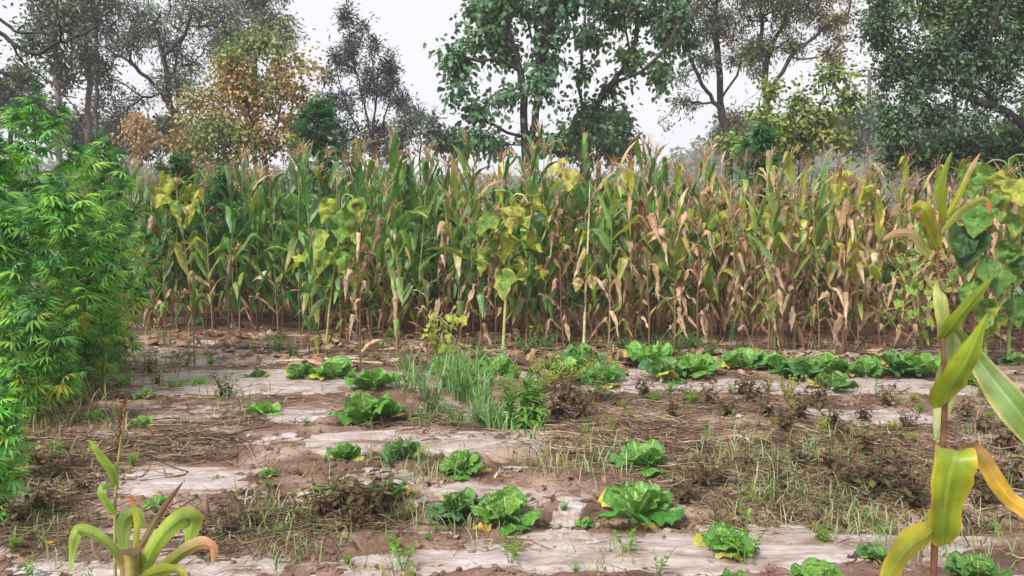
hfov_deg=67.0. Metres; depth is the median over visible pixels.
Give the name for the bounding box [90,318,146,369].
hemp plant
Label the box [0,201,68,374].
hemp plant
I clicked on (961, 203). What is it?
maize plant
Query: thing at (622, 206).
maize plant
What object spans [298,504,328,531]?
dead potato plant
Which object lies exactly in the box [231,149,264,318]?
maize plant
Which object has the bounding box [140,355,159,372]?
dead potato plant
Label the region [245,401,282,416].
chinese cabbage
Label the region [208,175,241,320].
maize plant
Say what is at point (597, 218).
maize plant
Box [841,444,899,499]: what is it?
dead potato plant
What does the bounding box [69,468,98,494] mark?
dead potato plant
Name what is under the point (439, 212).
maize plant
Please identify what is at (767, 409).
dead potato plant
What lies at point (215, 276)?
maize plant
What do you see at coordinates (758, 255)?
maize plant
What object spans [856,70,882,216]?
utility pole
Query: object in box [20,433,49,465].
dead potato plant
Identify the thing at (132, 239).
maize plant
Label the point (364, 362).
cane
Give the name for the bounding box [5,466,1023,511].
mulch film
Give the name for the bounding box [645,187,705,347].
maize plant
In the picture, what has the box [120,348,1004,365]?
mulch film
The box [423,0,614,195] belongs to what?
broadleaf tree
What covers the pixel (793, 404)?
potato plant
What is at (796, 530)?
film scrap
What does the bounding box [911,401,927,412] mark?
bushy weed
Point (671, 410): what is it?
dead potato plant
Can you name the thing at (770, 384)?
potato plant
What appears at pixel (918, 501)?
dead potato plant
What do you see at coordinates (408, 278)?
maize plant
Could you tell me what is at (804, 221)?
maize plant
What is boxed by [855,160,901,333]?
maize plant
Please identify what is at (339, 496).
dead potato plant
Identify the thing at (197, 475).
film scrap
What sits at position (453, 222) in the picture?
maize plant
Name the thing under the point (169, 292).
maize plant
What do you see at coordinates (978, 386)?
potato plant
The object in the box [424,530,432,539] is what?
bushy weed
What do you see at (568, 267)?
maize plant
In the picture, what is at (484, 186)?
maize plant
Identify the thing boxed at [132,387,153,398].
chinese cabbage
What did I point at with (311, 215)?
maize plant
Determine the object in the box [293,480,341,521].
dead potato plant
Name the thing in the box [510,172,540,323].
maize plant
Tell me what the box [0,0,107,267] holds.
poplar tree
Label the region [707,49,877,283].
leafy bush
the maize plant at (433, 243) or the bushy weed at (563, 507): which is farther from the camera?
the maize plant at (433, 243)
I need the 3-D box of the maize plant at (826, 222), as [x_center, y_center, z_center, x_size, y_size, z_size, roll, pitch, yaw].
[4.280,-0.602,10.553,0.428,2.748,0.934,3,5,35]
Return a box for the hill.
[5,134,1021,239]
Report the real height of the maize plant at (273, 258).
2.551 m
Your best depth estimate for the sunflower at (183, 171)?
12.65 m
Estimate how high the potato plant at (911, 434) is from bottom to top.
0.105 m
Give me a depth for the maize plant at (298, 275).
11.22 m
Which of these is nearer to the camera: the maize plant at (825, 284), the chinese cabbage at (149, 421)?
the chinese cabbage at (149, 421)
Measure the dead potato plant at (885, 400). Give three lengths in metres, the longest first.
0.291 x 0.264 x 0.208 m
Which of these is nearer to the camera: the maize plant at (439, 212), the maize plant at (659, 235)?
the maize plant at (659, 235)
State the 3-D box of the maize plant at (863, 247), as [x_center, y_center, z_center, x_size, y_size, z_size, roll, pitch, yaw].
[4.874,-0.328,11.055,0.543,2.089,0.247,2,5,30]
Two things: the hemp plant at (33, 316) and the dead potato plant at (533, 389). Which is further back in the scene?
the dead potato plant at (533, 389)
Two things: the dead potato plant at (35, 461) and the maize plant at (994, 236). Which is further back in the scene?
the maize plant at (994, 236)
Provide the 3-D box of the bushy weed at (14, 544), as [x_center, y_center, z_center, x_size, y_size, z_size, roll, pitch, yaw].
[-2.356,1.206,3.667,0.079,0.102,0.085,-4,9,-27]
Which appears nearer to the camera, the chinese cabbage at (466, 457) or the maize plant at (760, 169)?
the chinese cabbage at (466, 457)
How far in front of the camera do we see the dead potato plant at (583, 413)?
6.22 m
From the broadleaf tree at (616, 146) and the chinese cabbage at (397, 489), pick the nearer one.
the chinese cabbage at (397, 489)
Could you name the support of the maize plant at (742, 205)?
on the ground at (284, 481)
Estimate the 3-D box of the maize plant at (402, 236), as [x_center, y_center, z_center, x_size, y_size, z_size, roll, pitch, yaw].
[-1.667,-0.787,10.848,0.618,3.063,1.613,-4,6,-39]
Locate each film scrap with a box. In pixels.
[134,470,234,488]
[272,409,327,424]
[330,446,374,457]
[354,430,396,439]
[438,401,460,404]
[544,527,598,542]
[549,510,582,527]
[694,525,740,532]
[747,524,816,535]
[896,522,912,532]
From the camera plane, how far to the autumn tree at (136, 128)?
12.02 m
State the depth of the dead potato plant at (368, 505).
4.12 m
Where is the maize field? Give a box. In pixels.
[50,156,1019,323]
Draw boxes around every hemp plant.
[0,79,146,381]
[0,121,74,350]
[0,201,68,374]
[0,284,86,425]
[0,347,50,424]
[0,371,37,481]
[0,449,32,521]
[2,175,133,398]
[31,344,94,405]
[37,129,177,361]
[63,220,156,389]
[64,331,120,388]
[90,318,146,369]
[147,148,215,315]
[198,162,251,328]
[728,117,796,314]
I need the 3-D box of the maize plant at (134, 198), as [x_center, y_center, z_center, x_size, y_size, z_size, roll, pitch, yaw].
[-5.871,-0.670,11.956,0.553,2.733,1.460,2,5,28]
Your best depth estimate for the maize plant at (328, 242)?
11.52 m
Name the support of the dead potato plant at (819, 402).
on the ground at (284, 481)
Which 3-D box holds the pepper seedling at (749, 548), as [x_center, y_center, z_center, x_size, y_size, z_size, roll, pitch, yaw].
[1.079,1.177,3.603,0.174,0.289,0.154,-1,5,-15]
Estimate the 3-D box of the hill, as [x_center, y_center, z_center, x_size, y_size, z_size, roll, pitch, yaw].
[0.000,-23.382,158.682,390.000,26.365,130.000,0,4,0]
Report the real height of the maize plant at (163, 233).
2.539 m
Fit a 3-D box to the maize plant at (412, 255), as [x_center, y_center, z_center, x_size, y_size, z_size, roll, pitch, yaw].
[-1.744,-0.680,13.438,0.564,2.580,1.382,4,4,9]
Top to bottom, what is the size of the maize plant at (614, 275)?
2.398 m
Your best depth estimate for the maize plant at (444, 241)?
10.59 m
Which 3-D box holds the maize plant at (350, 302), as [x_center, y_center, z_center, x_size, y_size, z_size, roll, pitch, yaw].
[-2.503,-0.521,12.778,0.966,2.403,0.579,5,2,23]
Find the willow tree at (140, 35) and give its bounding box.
[75,0,265,166]
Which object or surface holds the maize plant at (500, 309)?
on the ground at (284, 481)
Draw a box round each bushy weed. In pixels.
[6,531,24,550]
[47,437,64,450]
[127,451,139,465]
[181,357,190,365]
[205,354,213,365]
[262,478,272,487]
[272,522,283,535]
[342,552,351,563]
[394,432,412,442]
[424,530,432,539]
[430,523,440,531]
[431,354,455,370]
[454,358,483,376]
[475,363,502,385]
[492,374,520,401]
[505,363,522,379]
[536,376,550,393]
[558,500,568,510]
[571,561,581,571]
[580,423,589,433]
[647,390,662,402]
[661,379,681,394]
[682,390,697,402]
[725,382,736,393]
[771,450,784,462]
[810,518,838,542]
[894,395,904,403]
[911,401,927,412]
[982,519,1003,532]
[984,408,996,419]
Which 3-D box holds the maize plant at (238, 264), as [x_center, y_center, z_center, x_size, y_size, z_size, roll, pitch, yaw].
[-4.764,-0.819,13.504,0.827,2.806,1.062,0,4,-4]
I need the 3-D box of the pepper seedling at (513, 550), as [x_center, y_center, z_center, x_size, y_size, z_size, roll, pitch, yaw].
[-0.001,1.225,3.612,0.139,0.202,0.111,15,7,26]
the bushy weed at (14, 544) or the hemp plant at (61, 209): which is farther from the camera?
the hemp plant at (61, 209)
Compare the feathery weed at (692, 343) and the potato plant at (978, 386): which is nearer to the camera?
the potato plant at (978, 386)
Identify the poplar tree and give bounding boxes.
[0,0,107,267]
[42,0,114,192]
[75,0,127,174]
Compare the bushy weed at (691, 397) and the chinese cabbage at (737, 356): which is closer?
the bushy weed at (691, 397)
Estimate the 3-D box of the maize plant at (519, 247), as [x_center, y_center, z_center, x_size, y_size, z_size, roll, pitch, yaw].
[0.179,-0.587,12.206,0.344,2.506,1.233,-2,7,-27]
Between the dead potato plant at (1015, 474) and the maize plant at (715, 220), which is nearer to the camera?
the dead potato plant at (1015, 474)
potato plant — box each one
[0,489,38,528]
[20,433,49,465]
[21,474,60,515]
[41,450,69,480]
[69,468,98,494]
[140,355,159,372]
[148,368,164,383]
[199,515,214,536]
[202,496,243,539]
[204,365,244,398]
[233,490,267,527]
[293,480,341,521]
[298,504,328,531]
[317,460,360,514]
[332,496,371,530]
[336,460,391,521]
[345,458,403,515]
[414,388,438,412]
[430,364,449,379]
[525,380,542,402]
[530,354,547,378]
[534,360,562,390]
[538,369,577,422]
[550,369,575,401]
[556,362,588,383]
[562,371,603,407]
[573,385,597,419]
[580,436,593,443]
[582,351,600,371]
[582,379,608,402]
[603,352,620,365]
[603,379,633,405]
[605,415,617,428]
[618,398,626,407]
[630,369,657,398]
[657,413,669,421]
[665,396,680,417]
[670,471,703,504]
[679,376,702,403]
[682,455,713,492]
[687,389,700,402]
[697,434,717,454]
[699,371,730,405]
[699,457,728,485]
[706,386,743,418]
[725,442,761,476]
[730,367,756,394]
[736,366,772,401]
[741,485,757,500]
[747,385,782,417]
[754,494,764,506]
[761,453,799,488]
[762,375,773,390]
[772,396,805,431]
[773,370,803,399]
[777,387,813,420]
[786,395,806,416]
[786,438,817,468]
[799,373,835,407]
[804,389,849,430]
[815,414,833,434]
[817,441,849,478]
[819,408,856,438]
[831,440,879,489]
[833,471,844,480]
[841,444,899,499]
[847,415,880,455]
[853,393,875,421]
[866,444,926,490]
[871,421,921,463]
[876,376,907,407]
[884,419,901,432]
[889,462,931,510]
[896,402,926,430]
[908,393,920,401]
[908,429,921,441]
[951,393,979,422]
[968,402,1000,433]
[971,372,983,397]
[971,454,1000,492]
[972,473,1007,512]
[984,413,1023,451]
[995,448,1023,489]
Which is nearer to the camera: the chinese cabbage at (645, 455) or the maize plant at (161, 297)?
the chinese cabbage at (645, 455)
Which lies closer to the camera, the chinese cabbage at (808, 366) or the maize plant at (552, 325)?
the chinese cabbage at (808, 366)
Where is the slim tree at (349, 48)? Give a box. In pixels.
[311,0,429,209]
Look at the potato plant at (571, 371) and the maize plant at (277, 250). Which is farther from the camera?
the maize plant at (277, 250)
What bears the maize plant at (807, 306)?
on the ground at (284, 481)
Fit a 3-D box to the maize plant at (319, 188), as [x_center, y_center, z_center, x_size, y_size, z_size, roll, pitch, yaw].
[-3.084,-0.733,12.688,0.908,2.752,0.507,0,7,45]
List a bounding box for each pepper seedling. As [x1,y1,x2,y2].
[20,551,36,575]
[383,531,418,571]
[397,558,415,575]
[499,527,524,563]
[613,525,638,553]
[651,546,677,572]
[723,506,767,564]
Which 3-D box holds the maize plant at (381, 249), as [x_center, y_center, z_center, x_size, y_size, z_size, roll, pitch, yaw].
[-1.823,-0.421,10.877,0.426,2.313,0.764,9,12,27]
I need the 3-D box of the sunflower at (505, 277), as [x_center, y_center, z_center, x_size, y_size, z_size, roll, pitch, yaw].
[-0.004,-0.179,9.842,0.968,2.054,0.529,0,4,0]
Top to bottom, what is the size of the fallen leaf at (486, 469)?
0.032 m
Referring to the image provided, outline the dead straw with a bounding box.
[0,316,1023,575]
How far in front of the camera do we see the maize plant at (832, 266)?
10.48 m
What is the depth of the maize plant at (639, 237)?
10.60 m
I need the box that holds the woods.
[2,106,1020,235]
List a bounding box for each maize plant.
[63,162,109,279]
[68,481,217,575]
[89,397,127,575]
[104,156,167,330]
[107,156,172,327]
[108,167,141,317]
[117,190,134,321]
[122,170,141,316]
[125,192,182,331]
[128,177,186,315]
[130,167,182,323]
[131,177,173,330]
[133,183,162,312]
[135,157,182,319]
[135,179,173,327]
[136,157,189,324]
[137,188,168,316]
[140,171,181,327]
[146,275,168,342]
[162,152,209,322]
[164,174,207,331]
[167,160,208,328]
[175,158,235,321]
[177,176,233,330]
[177,269,204,366]
[178,187,221,318]
[195,175,222,321]
[197,180,224,314]
[198,163,230,327]
[198,202,227,315]
[202,143,265,325]
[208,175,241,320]
[214,159,255,330]
[216,183,257,329]
[222,163,250,318]
[226,163,278,331]
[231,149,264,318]
[233,164,300,331]
[239,162,288,322]
[240,166,284,331]
[244,153,282,325]
[251,171,294,326]
[251,177,285,322]
[257,142,334,333]
[261,151,310,330]
[261,171,285,318]
[268,156,297,316]
[270,136,348,334]
[276,181,300,319]
[278,145,324,328]
[280,140,316,332]
[284,161,316,301]
[284,162,300,306]
[294,147,354,317]
[294,228,329,353]
[297,158,333,329]
[307,159,348,324]
[311,144,342,331]
[311,148,388,328]
[319,179,364,331]
[320,164,380,333]
[320,252,359,339]
[322,177,340,321]
[326,151,352,329]
[331,164,362,305]
[334,146,375,321]
[340,153,376,334]
[342,207,380,370]
[346,141,372,319]
[348,132,406,331]
[348,193,367,324]
[356,149,429,315]
[357,146,389,326]
[361,176,397,333]
[364,145,415,327]
[364,158,444,329]
[366,165,433,323]
[367,121,426,326]
[368,150,418,321]
[368,162,399,323]
[380,152,438,333]
[380,198,402,356]
[385,140,416,329]
[385,144,459,340]
[402,146,435,333]
[406,178,418,320]
[407,280,438,363]
[410,139,469,322]
[410,154,451,325]
[413,153,466,335]
[413,166,442,328]
[422,128,506,336]
[424,151,478,334]
[424,183,454,318]
[425,150,504,349]
[428,151,499,330]
[429,172,468,324]
[432,180,458,336]
[433,180,469,298]
[437,155,480,341]
[443,171,488,334]
[463,180,498,323]
[464,163,486,330]
[464,173,487,327]
[467,174,499,322]
[469,137,557,344]
[471,169,509,328]
[473,174,512,336]
[481,148,510,307]
[484,147,535,332]
[485,161,524,332]
[491,135,572,339]
[493,118,575,336]
[494,157,538,333]
[507,170,567,349]
[509,163,558,339]
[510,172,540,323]
[512,174,524,327]
[518,159,561,334]
[519,185,531,333]
[527,177,563,334]
[534,184,589,348]
[546,163,593,342]
[546,178,562,318]
[553,159,600,334]
[553,163,572,301]
[554,181,585,331]
[559,148,610,325]
[560,123,595,334]
[562,165,635,331]
[565,177,598,329]
[571,179,586,329]
[572,170,621,340]
[574,154,622,345]
[583,140,652,349]
[590,160,627,328]
[590,170,625,335]
[597,140,694,340]
[599,201,622,334]
[600,177,629,340]
[603,182,667,338]
[606,132,671,339]
[610,132,657,336]
[613,161,642,327]
[616,147,644,344]
[617,148,658,334]
[620,167,648,323]
[633,156,674,344]
[637,154,679,332]
[639,168,684,329]
[641,145,663,332]
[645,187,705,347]
[645,198,681,330]
[649,155,692,347]
[649,168,716,336]
[655,180,670,325]
[660,153,733,328]
[663,147,735,332]
[664,169,693,326]
[664,187,704,333]
[670,170,705,325]
[671,159,730,345]
[680,133,722,333]
[684,248,711,300]
[691,140,729,343]
[693,151,738,334]
[693,179,722,348]
[702,179,734,336]
[711,171,757,340]
[712,183,739,329]
[713,194,736,326]
[715,174,753,347]
[726,181,754,335]
[729,146,761,321]
[729,175,778,348]
[732,185,761,345]
[733,211,761,334]
[736,168,792,353]
[740,152,767,325]
[750,144,784,349]
[750,148,802,323]
[755,171,815,333]
[756,183,793,331]
[756,249,765,324]
[763,138,827,349]
[764,156,824,336]
[769,159,793,342]
[770,184,839,348]
[775,186,807,341]
[775,191,821,330]
[781,158,825,334]
[782,172,822,329]
[783,182,812,313]
[789,148,835,333]
[795,189,827,317]
[798,139,844,342]
[799,152,861,333]
[802,176,871,336]
[805,166,843,326]
[806,185,850,323]
[809,180,859,323]
[821,176,868,346]
[825,163,848,341]
[830,163,862,353]
[834,179,886,347]
[836,170,871,345]
[839,159,889,327]
[839,195,871,337]
[848,146,884,333]
[851,180,910,329]
[853,181,894,335]
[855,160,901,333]
[859,165,894,343]
[859,190,899,347]
[860,180,894,326]
[877,145,913,333]
[877,165,922,330]
[877,170,930,348]
[878,203,898,328]
[880,152,1023,575]
[883,172,927,324]
[888,161,913,326]
[892,168,943,326]
[894,176,934,335]
[900,154,943,348]
[901,167,925,342]
[902,195,935,354]
[918,190,948,289]
[922,181,937,329]
[931,158,991,312]
[931,189,952,324]
[931,193,964,329]
[939,159,999,322]
[940,196,960,286]
[942,171,963,314]
[944,195,978,333]
[947,160,1011,331]
[951,154,971,287]
[956,145,1023,332]
[960,190,1006,338]
[967,165,1017,319]
[975,188,1004,327]
[987,221,1011,336]
[990,157,1023,336]
[998,197,1011,313]
[998,200,1020,314]
[1011,130,1023,350]
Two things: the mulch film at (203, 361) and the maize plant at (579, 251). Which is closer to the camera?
the mulch film at (203, 361)
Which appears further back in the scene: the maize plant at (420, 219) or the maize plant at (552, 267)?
the maize plant at (420, 219)
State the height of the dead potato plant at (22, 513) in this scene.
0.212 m
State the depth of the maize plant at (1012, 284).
10.96 m
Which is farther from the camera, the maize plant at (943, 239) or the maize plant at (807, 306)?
the maize plant at (807, 306)
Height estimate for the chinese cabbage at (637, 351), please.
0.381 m
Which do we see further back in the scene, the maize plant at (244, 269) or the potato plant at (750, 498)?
the maize plant at (244, 269)
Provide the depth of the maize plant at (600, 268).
11.01 m
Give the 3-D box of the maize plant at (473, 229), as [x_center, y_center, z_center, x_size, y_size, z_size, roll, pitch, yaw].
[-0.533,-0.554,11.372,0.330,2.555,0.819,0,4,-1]
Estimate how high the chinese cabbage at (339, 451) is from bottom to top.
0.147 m
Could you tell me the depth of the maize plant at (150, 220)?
12.11 m
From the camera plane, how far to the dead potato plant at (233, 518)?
3.85 m
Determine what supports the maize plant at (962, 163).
on the ground at (284, 481)
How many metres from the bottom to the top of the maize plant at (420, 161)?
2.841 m
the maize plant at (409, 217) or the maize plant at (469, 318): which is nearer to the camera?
the maize plant at (409, 217)
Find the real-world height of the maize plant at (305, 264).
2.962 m
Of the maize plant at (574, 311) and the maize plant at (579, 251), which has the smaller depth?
the maize plant at (574, 311)
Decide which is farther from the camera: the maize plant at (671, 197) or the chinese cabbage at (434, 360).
the maize plant at (671, 197)
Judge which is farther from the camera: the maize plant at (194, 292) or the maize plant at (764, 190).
the maize plant at (764, 190)
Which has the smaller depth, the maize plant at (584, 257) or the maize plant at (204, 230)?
the maize plant at (584, 257)
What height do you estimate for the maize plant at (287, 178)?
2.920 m
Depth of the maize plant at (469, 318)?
12.43 m
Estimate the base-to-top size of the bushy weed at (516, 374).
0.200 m
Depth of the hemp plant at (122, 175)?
8.55 m
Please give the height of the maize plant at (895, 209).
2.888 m
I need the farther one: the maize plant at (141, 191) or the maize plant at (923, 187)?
the maize plant at (141, 191)
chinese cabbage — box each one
[74,409,112,423]
[113,376,132,383]
[128,415,154,428]
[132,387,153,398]
[143,494,167,508]
[166,380,184,387]
[189,376,209,385]
[243,369,268,377]
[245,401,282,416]
[259,467,277,476]
[284,362,312,378]
[307,356,356,379]
[310,485,331,493]
[326,442,365,461]
[329,389,394,424]
[344,367,398,389]
[363,479,410,501]
[374,438,424,462]
[378,403,406,417]
[426,487,483,520]
[428,354,472,374]
[438,449,484,480]
[468,485,541,535]
[480,353,519,377]
[544,356,586,378]
[554,343,606,366]
[574,516,592,527]
[579,361,625,388]
[598,481,683,526]
[608,439,667,476]
[624,340,672,362]
[638,356,687,384]
[673,352,722,377]
[693,521,759,560]
[713,347,768,368]
[717,568,745,575]
[760,351,796,374]
[776,355,833,378]
[790,557,843,575]
[805,370,858,388]
[813,352,855,371]
[842,356,883,376]
[856,543,887,566]
[873,349,932,376]
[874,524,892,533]
[892,350,940,375]
[932,352,940,361]
[944,550,1012,575]
[968,372,976,383]
[995,352,1023,365]
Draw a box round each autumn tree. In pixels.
[107,110,168,314]
[150,3,340,246]
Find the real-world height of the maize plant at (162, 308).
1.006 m
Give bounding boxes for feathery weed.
[259,328,284,350]
[285,337,304,355]
[512,325,549,354]
[537,329,557,349]
[616,333,635,348]
[651,329,664,343]
[656,330,694,354]
[675,329,708,347]
[698,340,717,355]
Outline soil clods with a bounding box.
[0,343,1023,575]
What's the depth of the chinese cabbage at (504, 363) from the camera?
8.32 m
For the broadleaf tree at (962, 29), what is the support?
on the ground at (284, 481)
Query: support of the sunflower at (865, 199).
on the ground at (284, 481)
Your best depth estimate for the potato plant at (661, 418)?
6.05 m
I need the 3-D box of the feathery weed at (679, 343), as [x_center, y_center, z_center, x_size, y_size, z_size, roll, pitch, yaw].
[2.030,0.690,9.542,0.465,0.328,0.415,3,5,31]
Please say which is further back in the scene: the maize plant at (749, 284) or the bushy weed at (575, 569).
the maize plant at (749, 284)
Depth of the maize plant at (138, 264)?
13.60 m
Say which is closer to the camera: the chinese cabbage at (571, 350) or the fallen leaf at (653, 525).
the fallen leaf at (653, 525)
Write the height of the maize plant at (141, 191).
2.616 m
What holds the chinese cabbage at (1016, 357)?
on the ground at (284, 481)
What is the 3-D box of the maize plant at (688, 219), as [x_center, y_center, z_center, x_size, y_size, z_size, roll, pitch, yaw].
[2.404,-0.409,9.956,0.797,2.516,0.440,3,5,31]
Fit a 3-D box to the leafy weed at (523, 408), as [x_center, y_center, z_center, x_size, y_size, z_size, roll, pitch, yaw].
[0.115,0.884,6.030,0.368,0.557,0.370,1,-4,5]
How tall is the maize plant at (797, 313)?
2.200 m
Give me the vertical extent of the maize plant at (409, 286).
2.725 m
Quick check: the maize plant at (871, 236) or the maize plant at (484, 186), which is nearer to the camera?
the maize plant at (871, 236)
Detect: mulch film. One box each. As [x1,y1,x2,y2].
[0,528,1022,575]
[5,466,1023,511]
[22,404,999,425]
[52,369,1023,396]
[76,429,1023,456]
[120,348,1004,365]
[126,334,1004,345]
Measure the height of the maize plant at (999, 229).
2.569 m
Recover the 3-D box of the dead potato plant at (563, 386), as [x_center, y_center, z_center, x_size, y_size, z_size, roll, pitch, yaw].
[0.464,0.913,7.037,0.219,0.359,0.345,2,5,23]
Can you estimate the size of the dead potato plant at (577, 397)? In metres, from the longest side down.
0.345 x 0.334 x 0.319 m
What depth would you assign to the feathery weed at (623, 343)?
9.95 m
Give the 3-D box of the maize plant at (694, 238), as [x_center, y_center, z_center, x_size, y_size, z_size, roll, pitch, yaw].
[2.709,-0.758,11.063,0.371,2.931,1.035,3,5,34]
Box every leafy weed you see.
[476,350,485,372]
[498,391,520,428]
[507,366,546,428]
[522,377,551,428]
[543,353,557,378]
[575,353,582,368]
[591,375,603,390]
[872,378,884,399]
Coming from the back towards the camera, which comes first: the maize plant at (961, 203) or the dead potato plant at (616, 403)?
the maize plant at (961, 203)
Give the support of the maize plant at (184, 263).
on the ground at (284, 481)
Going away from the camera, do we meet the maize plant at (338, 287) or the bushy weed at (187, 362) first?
the bushy weed at (187, 362)
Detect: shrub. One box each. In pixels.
[40,94,221,179]
[278,104,418,202]
[380,101,452,203]
[690,78,893,177]
[855,103,1023,267]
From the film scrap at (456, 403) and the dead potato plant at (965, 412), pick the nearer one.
the dead potato plant at (965, 412)
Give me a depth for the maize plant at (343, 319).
10.64 m
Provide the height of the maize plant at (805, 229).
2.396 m
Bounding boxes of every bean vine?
[421,312,466,354]
[874,250,951,353]
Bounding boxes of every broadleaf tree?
[0,45,75,222]
[184,0,316,184]
[282,93,355,311]
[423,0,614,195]
[423,95,652,260]
[547,0,714,220]
[834,0,1023,160]
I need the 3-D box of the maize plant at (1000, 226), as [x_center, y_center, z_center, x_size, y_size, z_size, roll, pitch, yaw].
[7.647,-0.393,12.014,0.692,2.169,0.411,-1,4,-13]
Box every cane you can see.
[276,357,355,361]
[352,360,381,362]
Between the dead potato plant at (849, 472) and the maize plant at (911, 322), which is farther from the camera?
the maize plant at (911, 322)
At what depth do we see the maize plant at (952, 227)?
10.25 m
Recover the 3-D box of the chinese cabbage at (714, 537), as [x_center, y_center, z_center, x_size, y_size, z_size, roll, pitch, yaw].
[1.056,1.239,3.791,0.271,0.152,0.320,-2,5,-22]
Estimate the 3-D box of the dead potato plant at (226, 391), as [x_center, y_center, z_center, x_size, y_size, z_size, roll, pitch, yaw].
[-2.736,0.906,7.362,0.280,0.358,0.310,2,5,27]
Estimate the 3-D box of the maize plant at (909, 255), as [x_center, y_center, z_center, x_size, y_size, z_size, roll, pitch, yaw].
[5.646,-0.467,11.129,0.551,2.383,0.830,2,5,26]
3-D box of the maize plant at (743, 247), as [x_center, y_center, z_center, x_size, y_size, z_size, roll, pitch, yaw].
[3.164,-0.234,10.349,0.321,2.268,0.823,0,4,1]
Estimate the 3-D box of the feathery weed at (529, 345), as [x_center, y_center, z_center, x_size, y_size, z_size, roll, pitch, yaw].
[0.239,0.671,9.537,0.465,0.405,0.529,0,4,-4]
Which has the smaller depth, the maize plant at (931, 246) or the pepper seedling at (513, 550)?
the pepper seedling at (513, 550)
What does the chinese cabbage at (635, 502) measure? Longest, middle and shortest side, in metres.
0.484 x 0.484 x 0.239 m
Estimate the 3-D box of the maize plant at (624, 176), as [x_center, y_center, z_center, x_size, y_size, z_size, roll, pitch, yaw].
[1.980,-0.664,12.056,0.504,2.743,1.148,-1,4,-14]
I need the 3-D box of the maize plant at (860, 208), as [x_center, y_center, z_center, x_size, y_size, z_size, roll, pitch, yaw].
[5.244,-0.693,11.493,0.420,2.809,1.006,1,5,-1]
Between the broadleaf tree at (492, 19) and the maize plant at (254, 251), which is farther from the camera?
the broadleaf tree at (492, 19)
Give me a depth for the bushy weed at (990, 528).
4.08 m
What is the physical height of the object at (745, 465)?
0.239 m
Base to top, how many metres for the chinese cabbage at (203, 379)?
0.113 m
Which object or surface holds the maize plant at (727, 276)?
on the ground at (284, 481)
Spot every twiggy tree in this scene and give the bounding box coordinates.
[657,0,769,283]
[727,0,865,273]
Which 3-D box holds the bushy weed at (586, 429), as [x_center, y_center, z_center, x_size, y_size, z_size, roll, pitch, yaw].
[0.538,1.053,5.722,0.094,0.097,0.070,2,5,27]
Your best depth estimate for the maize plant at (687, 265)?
10.93 m
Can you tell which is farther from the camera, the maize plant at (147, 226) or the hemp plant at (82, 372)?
the maize plant at (147, 226)
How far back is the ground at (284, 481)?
5.33 m
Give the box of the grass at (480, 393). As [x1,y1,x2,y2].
[0,319,1023,575]
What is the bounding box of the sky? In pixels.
[0,0,1023,185]
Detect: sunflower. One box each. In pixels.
[154,174,204,328]
[291,194,366,344]
[475,193,549,349]
[549,140,578,332]
[549,157,597,342]
[685,194,738,338]
[744,193,802,349]
[831,168,874,239]
[946,159,1018,355]
[987,154,1023,362]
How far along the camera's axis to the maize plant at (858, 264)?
10.05 m
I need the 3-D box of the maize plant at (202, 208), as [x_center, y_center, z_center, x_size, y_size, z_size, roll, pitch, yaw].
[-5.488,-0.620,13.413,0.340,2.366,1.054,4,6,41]
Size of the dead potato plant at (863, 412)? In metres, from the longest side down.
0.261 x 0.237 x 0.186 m
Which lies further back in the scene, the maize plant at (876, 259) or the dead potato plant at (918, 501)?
the maize plant at (876, 259)
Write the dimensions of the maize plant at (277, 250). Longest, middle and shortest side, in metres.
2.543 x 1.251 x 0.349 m
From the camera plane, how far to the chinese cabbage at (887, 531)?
4.07 m
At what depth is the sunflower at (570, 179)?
9.91 m
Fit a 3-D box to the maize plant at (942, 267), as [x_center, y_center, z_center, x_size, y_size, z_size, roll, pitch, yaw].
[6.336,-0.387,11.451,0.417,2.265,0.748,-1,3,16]
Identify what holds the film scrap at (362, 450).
on the ground at (284, 481)
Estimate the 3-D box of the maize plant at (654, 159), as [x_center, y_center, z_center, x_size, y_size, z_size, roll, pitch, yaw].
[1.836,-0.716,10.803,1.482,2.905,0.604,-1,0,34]
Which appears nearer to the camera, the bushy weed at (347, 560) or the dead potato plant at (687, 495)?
the bushy weed at (347, 560)
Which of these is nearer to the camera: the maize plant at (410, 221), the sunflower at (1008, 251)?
the sunflower at (1008, 251)
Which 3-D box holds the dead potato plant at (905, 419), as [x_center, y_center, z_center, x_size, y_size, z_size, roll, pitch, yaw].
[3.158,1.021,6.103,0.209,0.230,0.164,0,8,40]
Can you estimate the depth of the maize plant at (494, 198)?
12.29 m
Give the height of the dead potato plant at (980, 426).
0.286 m
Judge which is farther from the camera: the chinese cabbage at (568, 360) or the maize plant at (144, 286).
the maize plant at (144, 286)
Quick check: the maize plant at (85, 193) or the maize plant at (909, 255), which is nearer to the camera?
the maize plant at (909, 255)
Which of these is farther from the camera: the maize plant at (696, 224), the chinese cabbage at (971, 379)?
the maize plant at (696, 224)
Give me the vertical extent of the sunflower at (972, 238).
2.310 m
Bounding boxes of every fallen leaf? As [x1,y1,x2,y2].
[471,521,491,532]
[480,467,491,471]
[628,520,659,529]
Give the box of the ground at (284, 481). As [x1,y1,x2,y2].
[0,245,1023,575]
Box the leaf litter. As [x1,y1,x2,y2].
[2,314,1023,575]
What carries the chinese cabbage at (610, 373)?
on the ground at (284, 481)
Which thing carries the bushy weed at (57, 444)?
on the mulch film at (319, 444)
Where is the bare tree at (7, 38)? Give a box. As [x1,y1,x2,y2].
[0,0,110,123]
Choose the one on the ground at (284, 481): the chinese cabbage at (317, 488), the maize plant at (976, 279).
the maize plant at (976, 279)

